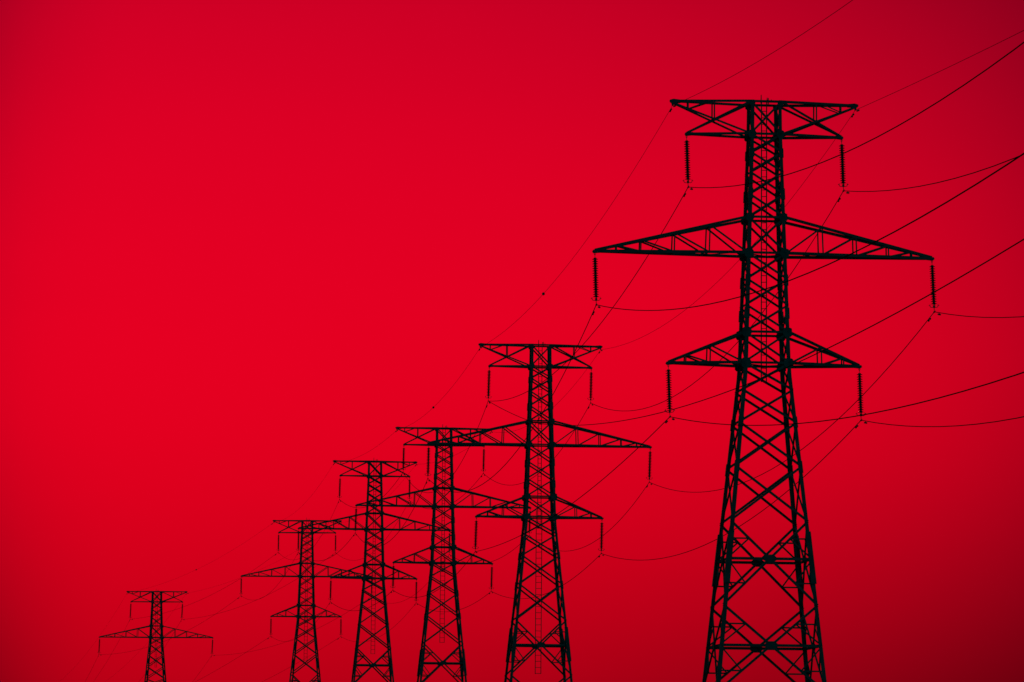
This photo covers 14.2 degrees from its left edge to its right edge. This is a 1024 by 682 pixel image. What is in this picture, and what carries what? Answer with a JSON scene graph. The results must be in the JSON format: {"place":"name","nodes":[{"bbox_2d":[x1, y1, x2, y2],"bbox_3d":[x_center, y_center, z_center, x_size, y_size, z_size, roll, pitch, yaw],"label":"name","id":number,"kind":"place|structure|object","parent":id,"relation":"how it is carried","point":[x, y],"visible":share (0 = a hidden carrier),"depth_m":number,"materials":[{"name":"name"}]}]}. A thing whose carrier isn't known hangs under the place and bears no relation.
{"place":"outdoors","nodes":[
{"label":"outdoors","id":0,"kind":"place"},
{"bbox_2d":[0,0,1023,681],"label":"sky","id":1,"kind":"structure","parent":0,"point":[246,245],"materials":[{"name":"red"}]},
{"bbox_3d":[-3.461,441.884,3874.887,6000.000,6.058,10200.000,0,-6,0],"label":"ground","id":2,"kind":"structure","parent":0,"visible":0},
{"bbox_2d":[99,590,212,681],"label":"pylon","id":3,"kind":"object","parent":2,"relation":"on","point":[151,634],"visible":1,"depth_m":684.25,"materials":[{"name":"metal"}]},
{"bbox_2d":[241,518,371,681],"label":"pylon","id":4,"kind":"object","parent":2,"relation":"on","point":[298,616],"visible":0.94,"depth_m":610.49,"materials":[{"name":"metal"}]},
{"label":"insulator string","id":5,"kind":"object","parent":4,"relation":"hanging from","visible":0},
{"bbox_2d":[132,553,276,619],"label":"conductor wire","id":6,"kind":"object","parent":5,"relation":"hanging from","point":[203,598],"visible":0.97,"depth_m":647.08,"materials":[{"name":"paint"}]},
{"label":"insulator string","id":7,"kind":"object","parent":4,"relation":"hanging from","visible":0},
{"bbox_2d":[99,597,238,654],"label":"conductor wire","id":8,"kind":"object","parent":7,"relation":"hanging from","point":[168,639],"visible":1,"depth_m":646.52,"materials":[{"name":"paint"}]},
{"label":"insulator string","id":9,"kind":"object","parent":4,"relation":"hanging from","visible":0},
{"bbox_2d":[214,598,368,655],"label":"conductor wire","id":10,"kind":"object","parent":9,"relation":"hanging from","point":[302,635],"visible":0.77,"depth_m":634.20,"materials":[{"name":"paint"}]},
{"bbox_2d":[298,460,449,681],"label":"pylon","id":11,"kind":"object","parent":2,"relation":"on","point":[365,564],"visible":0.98,"depth_m":500.42,"materials":[{"name":"metal"}]},
{"bbox_2d":[296,531,300,549],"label":"insulator string","id":12,"kind":"object","parent":11,"relation":"hanging from","point":[298,544],"visible":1,"depth_m":499.75,"materials":[{"name":"paint"}]},
{"bbox_2d":[328,581,331,601],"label":"insulator string","id":13,"kind":"object","parent":11,"relation":"hanging from","point":[330,584],"visible":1,"depth_m":499.46,"materials":[{"name":"paint"}]},
{"bbox_2d":[337,481,341,498],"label":"insulator string","id":14,"kind":"object","parent":11,"relation":"hanging from","point":[339,488],"visible":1,"depth_m":500.92,"materials":[{"name":"paint"}]},
{"bbox_2d":[407,480,410,498],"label":"insulator string","id":15,"kind":"object","parent":11,"relation":"hanging from","point":[409,485],"visible":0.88,"depth_m":501.80,"materials":[{"name":"paint"}]},
{"bbox_2d":[355,425,530,681],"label":"pylon","id":16,"kind":"object","parent":2,"relation":"on","point":[454,562],"visible":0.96,"depth_m":433.77,"materials":[{"name":"metal"}]},
{"bbox_2d":[353,509,357,532],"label":"insulator string","id":17,"kind":"object","parent":16,"relation":"hanging from","point":[355,521],"visible":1,"depth_m":433.14,"materials":[{"name":"paint"}]},
{"bbox_2d":[390,563,394,587],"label":"insulator string","id":18,"kind":"object","parent":16,"relation":"hanging from","point":[393,572],"visible":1,"depth_m":432.87,"materials":[{"name":"paint"}]},
{"bbox_2d":[331,590,392,610],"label":"conductor wire","id":19,"kind":"object","parent":18,"relation":"hanging from","point":[362,609],"visible":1,"depth_m":464.32,"materials":[{"name":"paint"}]},
{"bbox_2d":[401,448,405,469],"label":"insulator string","id":20,"kind":"object","parent":16,"relation":"hanging from","point":[403,459],"visible":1,"depth_m":434.36,"materials":[{"name":"paint"}]},
{"bbox_2d":[481,447,485,472],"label":"insulator string","id":21,"kind":"object","parent":16,"relation":"hanging from","point":[483,459],"visible":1,"depth_m":435.19,"materials":[{"name":"paint"}]},
{"bbox_2d":[489,567,493,588],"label":"insulator string","id":22,"kind":"object","parent":16,"relation":"hanging from","point":[491,577],"visible":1,"depth_m":433.84,"materials":[{"name":"paint"}]},
{"bbox_2d":[417,592,489,611],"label":"conductor wire","id":23,"kind":"object","parent":22,"relation":"hanging from","point":[460,609],"visible":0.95,"depth_m":455.03,"materials":[{"name":"paint"}]},
{"bbox_2d":[427,340,651,681],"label":"pylon","id":24,"kind":"object","parent":2,"relation":"on","point":[563,645],"visible":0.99,"depth_m":339.24,"materials":[{"name":"metal"}]},
{"bbox_2d":[425,448,430,478],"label":"insulator string","id":25,"kind":"object","parent":24,"relation":"hanging from","point":[428,462],"visible":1,"depth_m":338.37,"materials":[{"name":"paint"}]},
{"bbox_2d":[355,479,427,546],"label":"conductor wire","id":26,"kind":"object","parent":25,"relation":"hanging from","point":[403,525],"visible":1,"depth_m":366.85,"materials":[{"name":"paint"}]},
{"bbox_2d":[397,348,479,430],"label":"earth wire","id":27,"kind":"object","parent":24,"relation":"attached to","point":[446,393],"visible":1,"depth_m":372.53,"materials":[{"name":"paint"}]},
{"bbox_2d":[472,518,478,550],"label":"insulator string","id":28,"kind":"object","parent":24,"relation":"hanging from","point":[475,532],"visible":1,"depth_m":338.13,"materials":[{"name":"paint"}]},
{"bbox_2d":[393,552,474,597],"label":"conductor wire","id":29,"kind":"object","parent":28,"relation":"hanging from","point":[442,586],"visible":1,"depth_m":373.43,"materials":[{"name":"paint"}]},
{"bbox_2d":[485,367,490,401],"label":"insulator string","id":30,"kind":"object","parent":24,"relation":"hanging from","point":[488,383],"visible":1,"depth_m":339.65,"materials":[{"name":"paint"}]},
{"bbox_2d":[403,402,487,492],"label":"conductor wire","id":31,"kind":"object","parent":30,"relation":"hanging from","point":[461,461],"visible":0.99,"depth_m":366.50,"materials":[{"name":"paint"}]},
{"bbox_2d":[489,239,1023,425],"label":"conductor wire","id":32,"kind":"object","parent":30,"relation":"hanging from","point":[809,356],"visible":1,"depth_m":175.50,"materials":[{"name":"paint"}]},
{"bbox_2d":[491,351,599,432],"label":"earth wire","id":33,"kind":"object","parent":24,"relation":"attached to","point":[557,403],"visible":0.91,"depth_m":371.46,"materials":[{"name":"paint"}]},
{"bbox_2d":[587,369,593,403],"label":"insulator string","id":34,"kind":"object","parent":24,"relation":"hanging from","point":[590,385],"visible":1,"depth_m":340.54,"materials":[{"name":"paint"}]},
{"bbox_2d":[483,404,589,484],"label":"conductor wire","id":35,"kind":"object","parent":34,"relation":"hanging from","point":[555,456],"visible":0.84,"depth_m":364.07,"materials":[{"name":"paint"}]},
{"bbox_2d":[598,519,604,552],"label":"insulator string","id":36,"kind":"object","parent":24,"relation":"hanging from","point":[601,537],"visible":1,"depth_m":339.27,"materials":[{"name":"paint"}]},
{"bbox_2d":[491,554,600,598],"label":"conductor wire","id":37,"kind":"object","parent":36,"relation":"hanging from","point":[563,584],"visible":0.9,"depth_m":363.28,"materials":[{"name":"paint"}]},
{"bbox_2d":[648,449,651,481],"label":"insulator string","id":38,"kind":"object","parent":24,"relation":"hanging from","point":[649,461],"visible":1,"depth_m":340.36,"materials":[{"name":"paint"}]},
{"bbox_2d":[529,483,648,550],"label":"conductor wire","id":39,"kind":"object","parent":38,"relation":"hanging from","point":[613,526],"visible":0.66,"depth_m":362.29,"materials":[{"name":"paint"}]},
{"bbox_2d":[592,95,934,681],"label":"pylon","id":40,"kind":"object","parent":2,"relation":"on","point":[741,365],"visible":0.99,"depth_m":221.60,"materials":[{"name":"metal"}]},
{"bbox_2d":[481,107,671,347],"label":"earth wire","id":41,"kind":"object","parent":40,"relation":"attached to","point":[543,293],"visible":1,"depth_m":263.33,"materials":[{"name":"paint"}]},
{"bbox_2d":[591,254,600,305],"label":"insulator string","id":42,"kind":"object","parent":40,"relation":"hanging from","point":[595,273],"visible":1,"depth_m":220.71,"materials":[{"name":"paint"}]},
{"bbox_2d":[428,306,595,492],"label":"conductor wire","id":43,"kind":"object","parent":42,"relation":"hanging from","point":[593,312],"visible":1,"depth_m":248.80,"materials":[{"name":"paint"}]},
{"bbox_2d":[596,153,1023,310],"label":"conductor wire","id":44,"kind":"object","parent":42,"relation":"attached to","point":[844,256],"visible":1,"depth_m":142.74,"materials":[{"name":"paint"}]},
{"bbox_2d":[664,365,673,417],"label":"insulator string","id":45,"kind":"object","parent":40,"relation":"hanging from","point":[669,394],"visible":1,"depth_m":220.47,"materials":[{"name":"paint"}]},
{"bbox_2d":[475,418,668,552],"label":"conductor wire","id":46,"kind":"object","parent":45,"relation":"hanging from","point":[666,421],"visible":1,"depth_m":255.43,"materials":[{"name":"paint"}]},
{"bbox_2d":[670,372,1023,425],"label":"conductor wire","id":47,"kind":"object","parent":45,"relation":"hanging from","point":[867,413],"visible":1,"depth_m":160.39,"materials":[{"name":"paint"}]},
{"bbox_2d":[683,136,692,187],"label":"insulator string","id":48,"kind":"object","parent":40,"relation":"hanging from","point":[687,160],"visible":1,"depth_m":221.98,"materials":[{"name":"paint"}]},
{"bbox_2d":[489,188,687,402],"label":"conductor wire","id":49,"kind":"object","parent":48,"relation":"hanging from","point":[611,309],"visible":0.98,"depth_m":256.47,"materials":[{"name":"paint"}]},
{"bbox_2d":[688,42,1023,189],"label":"conductor wire","id":50,"kind":"object","parent":48,"relation":"attached to","point":[691,188],"visible":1,"depth_m":165.59,"materials":[{"name":"paint"}]},
{"bbox_2d":[601,111,854,350],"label":"earth wire","id":51,"kind":"object","parent":40,"relation":"attached to","point":[852,115],"visible":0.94,"depth_m":255.38,"materials":[{"name":"paint"}]},
{"bbox_2d":[673,0,851,106],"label":"earth wire","id":52,"kind":"object","parent":40,"relation":"attached to","point":[764,57],"visible":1,"depth_m":189.50,"materials":[{"name":"paint"}]},
{"bbox_2d":[838,140,848,191],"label":"insulator string","id":53,"kind":"object","parent":40,"relation":"hanging from","point":[842,164],"visible":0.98,"depth_m":222.88,"materials":[{"name":"paint"}]},
{"bbox_2d":[591,192,842,410],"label":"conductor wire","id":54,"kind":"object","parent":53,"relation":"hanging from","point":[839,198],"visible":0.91,"depth_m":260.78,"materials":[{"name":"paint"}]},
{"bbox_2d":[846,156,1017,193],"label":"conductor wire","id":55,"kind":"object","parent":53,"relation":"attached to","point":[847,192],"visible":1,"depth_m":197.62,"materials":[{"name":"paint"}]},
{"bbox_2d":[856,368,865,420],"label":"insulator string","id":56,"kind":"object","parent":40,"relation":"hanging from","point":[860,393],"visible":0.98,"depth_m":221.59,"materials":[{"name":"paint"}]},
{"bbox_2d":[601,421,859,559],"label":"conductor wire","id":57,"kind":"object","parent":56,"relation":"hanging from","point":[856,426],"visible":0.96,"depth_m":256.26,"materials":[{"name":"paint"}]},
{"bbox_2d":[861,416,1023,426],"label":"conductor wire","id":58,"kind":"object","parent":56,"relation":"attached to","point":[865,422],"visible":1,"depth_m":199.61,"materials":[{"name":"paint"}]},
{"bbox_2d":[929,260,938,312],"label":"insulator string","id":59,"kind":"object","parent":40,"relation":"hanging from","point":[932,278],"visible":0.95,"depth_m":222.68,"materials":[{"name":"paint"}]},
{"bbox_2d":[649,313,933,492],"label":"conductor wire","id":60,"kind":"object","parent":59,"relation":"hanging from","point":[929,319],"visible":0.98,"depth_m":250.95,"materials":[{"name":"paint"}]},
{"bbox_2d":[936,312,1023,317],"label":"conductor wire","id":61,"kind":"object","parent":59,"relation":"attached to","point":[975,316],"visible":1,"depth_m":210.75,"materials":[{"name":"paint"}]},
{"bbox_2d":[856,30,1023,111],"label":"earth wire","id":62,"kind":"object","parent":40,"relation":"attached to","point":[935,73],"visible":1,"depth_m":201.05,"materials":[{"name":"paint"}]},
{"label":"insulator string","id":63,"kind":"object","parent":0,"visible":0},
{"bbox_2d":[182,555,332,619],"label":"conductor wire","id":64,"kind":"object","parent":63,"relation":"hanging from","point":[262,597],"visible":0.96,"depth_m":641.61,"materials":[{"name":"paint"}]}
]}

